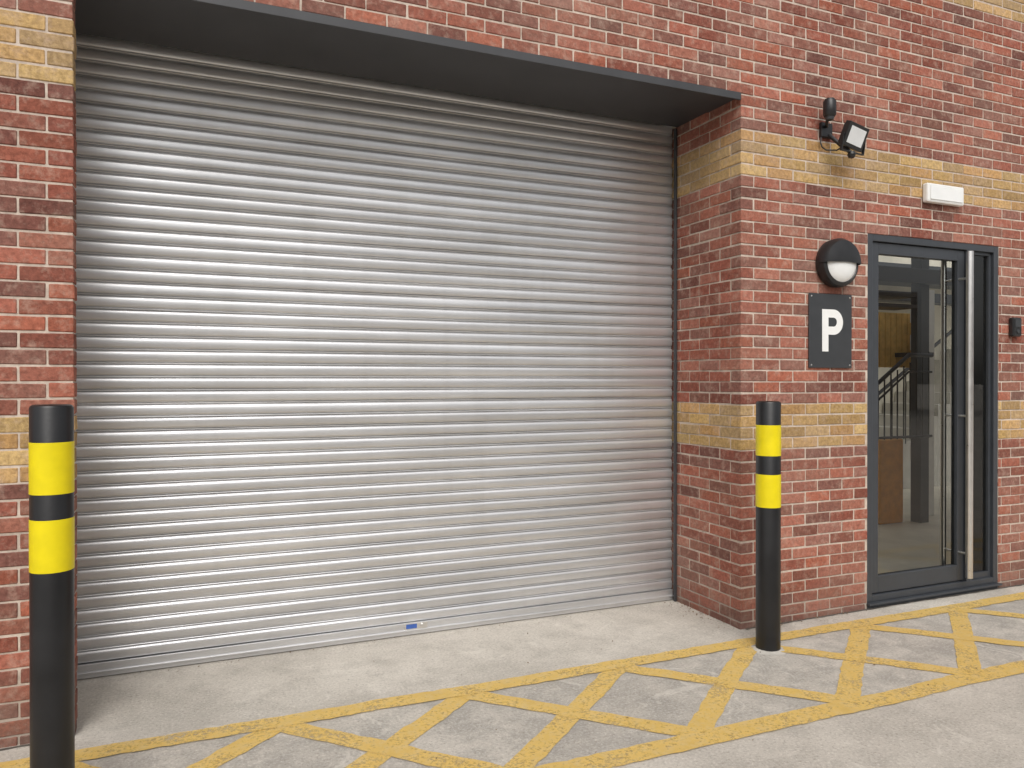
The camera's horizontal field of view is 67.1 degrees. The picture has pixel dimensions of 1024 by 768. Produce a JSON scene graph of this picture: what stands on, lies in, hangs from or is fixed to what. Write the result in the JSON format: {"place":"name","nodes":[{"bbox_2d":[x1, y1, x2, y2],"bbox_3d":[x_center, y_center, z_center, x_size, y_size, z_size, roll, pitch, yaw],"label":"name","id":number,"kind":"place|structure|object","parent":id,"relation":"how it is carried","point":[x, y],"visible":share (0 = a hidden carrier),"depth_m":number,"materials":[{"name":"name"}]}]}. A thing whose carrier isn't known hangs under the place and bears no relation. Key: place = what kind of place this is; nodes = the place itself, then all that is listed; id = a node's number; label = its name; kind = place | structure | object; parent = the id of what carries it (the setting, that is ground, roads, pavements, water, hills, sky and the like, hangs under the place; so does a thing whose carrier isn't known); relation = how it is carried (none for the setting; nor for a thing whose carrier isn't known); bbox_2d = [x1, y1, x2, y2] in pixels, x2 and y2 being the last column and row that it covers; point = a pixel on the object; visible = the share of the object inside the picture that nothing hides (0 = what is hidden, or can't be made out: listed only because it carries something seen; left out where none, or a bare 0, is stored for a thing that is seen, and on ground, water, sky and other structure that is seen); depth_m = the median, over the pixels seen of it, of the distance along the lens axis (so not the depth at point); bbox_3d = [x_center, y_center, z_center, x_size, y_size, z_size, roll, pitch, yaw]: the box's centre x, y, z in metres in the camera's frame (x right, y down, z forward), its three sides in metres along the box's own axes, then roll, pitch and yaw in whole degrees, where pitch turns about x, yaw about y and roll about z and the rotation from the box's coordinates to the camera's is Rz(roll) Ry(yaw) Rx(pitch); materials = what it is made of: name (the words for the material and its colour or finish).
{"place":"outdoors","nodes":[
{"label":"outdoors","id":0,"kind":"place"},
{"bbox_2d":[0,585,1023,767],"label":"ground","id":1,"kind":"structure","parent":0,"point":[978,725],"depth_m":3.98,"materials":[{"name":"concrete"}]},
{"bbox_2d":[28,404,74,767],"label":"bollard","id":2,"kind":"object","parent":1,"relation":"on","point":[51,459],"visible":1,"depth_m":2.82,"materials":[{"name":"metal"}]},
{"bbox_2d":[0,0,1023,747],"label":"brickwork","id":3,"kind":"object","parent":1,"relation":"on","point":[686,378],"visible":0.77,"depth_m":5.22,"materials":[{"name":"brick"}]},
{"bbox_2d":[75,33,676,679],"bbox_3d":[-0.618,-0.196,4.915,3.957,3.596,0.073,0,0,-23],"label":"roller shutter","id":4,"kind":"object","parent":3,"relation":"attached to","point":[363,359],"visible":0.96,"depth_m":4.78,"materials":[{"name":"metal"}]},
{"bbox_2d":[75,0,733,126],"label":"soffit panel","id":5,"kind":"structure","parent":3,"relation":"attached to","point":[205,28],"depth_m":4.44,"materials":[{"name":"grey metal"}]},
{"bbox_2d":[186,0,740,99],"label":"lintel","id":6,"kind":"structure","parent":3,"relation":"attached to","point":[293,14],"depth_m":4.24,"materials":[{"name":"grey metal"}]},
{"bbox_2d":[808,293,851,367],"bbox_3d":[2.197,-0.366,5.328,0.390,0.510,0.013,0,0,-23],"label":"parking sign","id":7,"kind":"object","parent":3,"relation":"attached to","point":[829,330],"visible":1,"depth_m":5.32,"materials":[{"name":"black plastic"}]},
{"bbox_2d":[816,238,860,287],"bbox_3d":[2.246,-0.830,5.289,0.336,0.333,0.124,0,0,-23],"label":"wall light","id":8,"kind":"object","parent":3,"relation":"attached to","point":[838,261],"visible":1,"depth_m":5.24,"materials":[{"name":"black plastic"}]},
{"bbox_2d":[819,97,869,158],"bbox_3d":[2.247,-1.717,5.204,0.321,0.403,0.210,0,0,15],"label":"security floodlight","id":9,"kind":"object","parent":3,"relation":"attached to","point":[853,135],"visible":1,"depth_m":5.18,"materials":[{"name":"black plastic"}]},
{"bbox_2d":[923,183,963,206],"bbox_3d":[3.209,-1.406,5.741,0.390,0.140,0.055,0,0,-23],"label":"emergency exit light","id":10,"kind":"object","parent":3,"relation":"attached to","point":[933,193],"visible":1,"depth_m":5.71,"materials":[{"name":"white plastic"}]},
{"bbox_2d":[1009,317,1021,336],"bbox_3d":[3.961,-0.447,6.074,0.100,0.150,0.050,0,0,-23],"label":"reader","id":11,"kind":"object","parent":3,"relation":"attached to","point":[1015,326],"depth_m":6.05,"materials":[{"name":"black plastic"}]},
{"bbox_2d":[0,592,1023,767],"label":"road markings","id":12,"kind":"object","parent":1,"relation":"on","point":[699,730],"visible":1,"depth_m":3.85,"materials":[{"name":"yellow paint"}]},
{"bbox_2d":[0,0,1023,744],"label":"mortar","id":13,"kind":"object","parent":1,"relation":"on","point":[18,366],"visible":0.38,"depth_m":5.24,"materials":[{"name":"beige concrete"}]},
{"bbox_2d":[0,584,1023,750],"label":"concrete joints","id":14,"kind":"object","parent":1,"relation":"on","point":[755,627],"visible":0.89,"depth_m":5.50,"materials":[{"name":"grey concrete"}]},
{"bbox_2d":[748,401,785,654],"bbox_3d":[1.548,0.878,4.687,0.253,1.552,0.261,0,0,-23],"label":"bollard","id":15,"kind":"object","parent":1,"relation":"on","point":[768,526],"visible":0.98,"depth_m":4.62,"materials":[{"name":"metal"}]},
{"bbox_2d":[867,582,1001,608],"bbox_3d":[3.112,1.587,5.891,1.410,0.063,0.328,0,0,-23],"label":"door sill","id":16,"kind":"structure","parent":1,"relation":"on","point":[875,604],"depth_m":5.74,"materials":[{"name":"grey metal"}]},
{"bbox_2d":[867,233,997,601],"bbox_3d":[3.148,0.241,5.802,1.390,2.627,0.079,0,0,-23],"label":"frame","id":17,"kind":"object","parent":16,"relation":"on","point":[928,243],"visible":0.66,"depth_m":5.89,"materials":[{"name":"black metal"}]},
{"bbox_2d":[872,242,963,592],"bbox_3d":[3.005,0.242,5.747,0.975,2.520,0.052,0,0,-23],"label":"door leaf","id":18,"kind":"object","parent":17,"relation":"attached to","point":[904,579],"visible":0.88,"depth_m":5.86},
{"bbox_2d":[878,255,951,573],"bbox_3d":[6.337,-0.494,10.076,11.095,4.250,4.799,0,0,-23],"label":"glass pane","id":19,"kind":"object","parent":18,"relation":"in","point":[909,363],"visible":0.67,"depth_m":8.56,"materials":[{"name":"clear glass"}]},
{"bbox_2d":[940,251,983,578],"bbox_3d":[3.123,0.240,5.858,1.392,2.628,0.386,0,0,-23],"label":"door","id":20,"kind":"structure","parent":17,"relation":"attached to","point":[974,437],"depth_m":6.00,"materials":[{"name":"silver metal"}]},
{"bbox_2d":[945,548,964,553],"bbox_3d":[3.401,1.282,5.921,0.018,0.018,0.210,0,0,-23],"label":"handle standoff","id":21,"kind":"object","parent":20,"relation":"attached to","point":[948,549],"visible":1,"depth_m":5.89,"materials":[{"name":"metal"}]},
{"bbox_2d":[945,277,965,281],"bbox_3d":[3.401,-0.798,5.912,0.018,0.018,0.210,0,0,-23],"label":"handle standoff","id":22,"kind":"object","parent":20,"relation":"attached to","point":[950,280],"visible":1,"depth_m":5.89,"materials":[{"name":"metal"}]},
{"bbox_2d":[973,251,990,578],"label":"sidelight beads","id":23,"kind":"object","parent":17,"relation":"attached to","point":[985,572],"visible":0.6,"depth_m":6.05}
]}

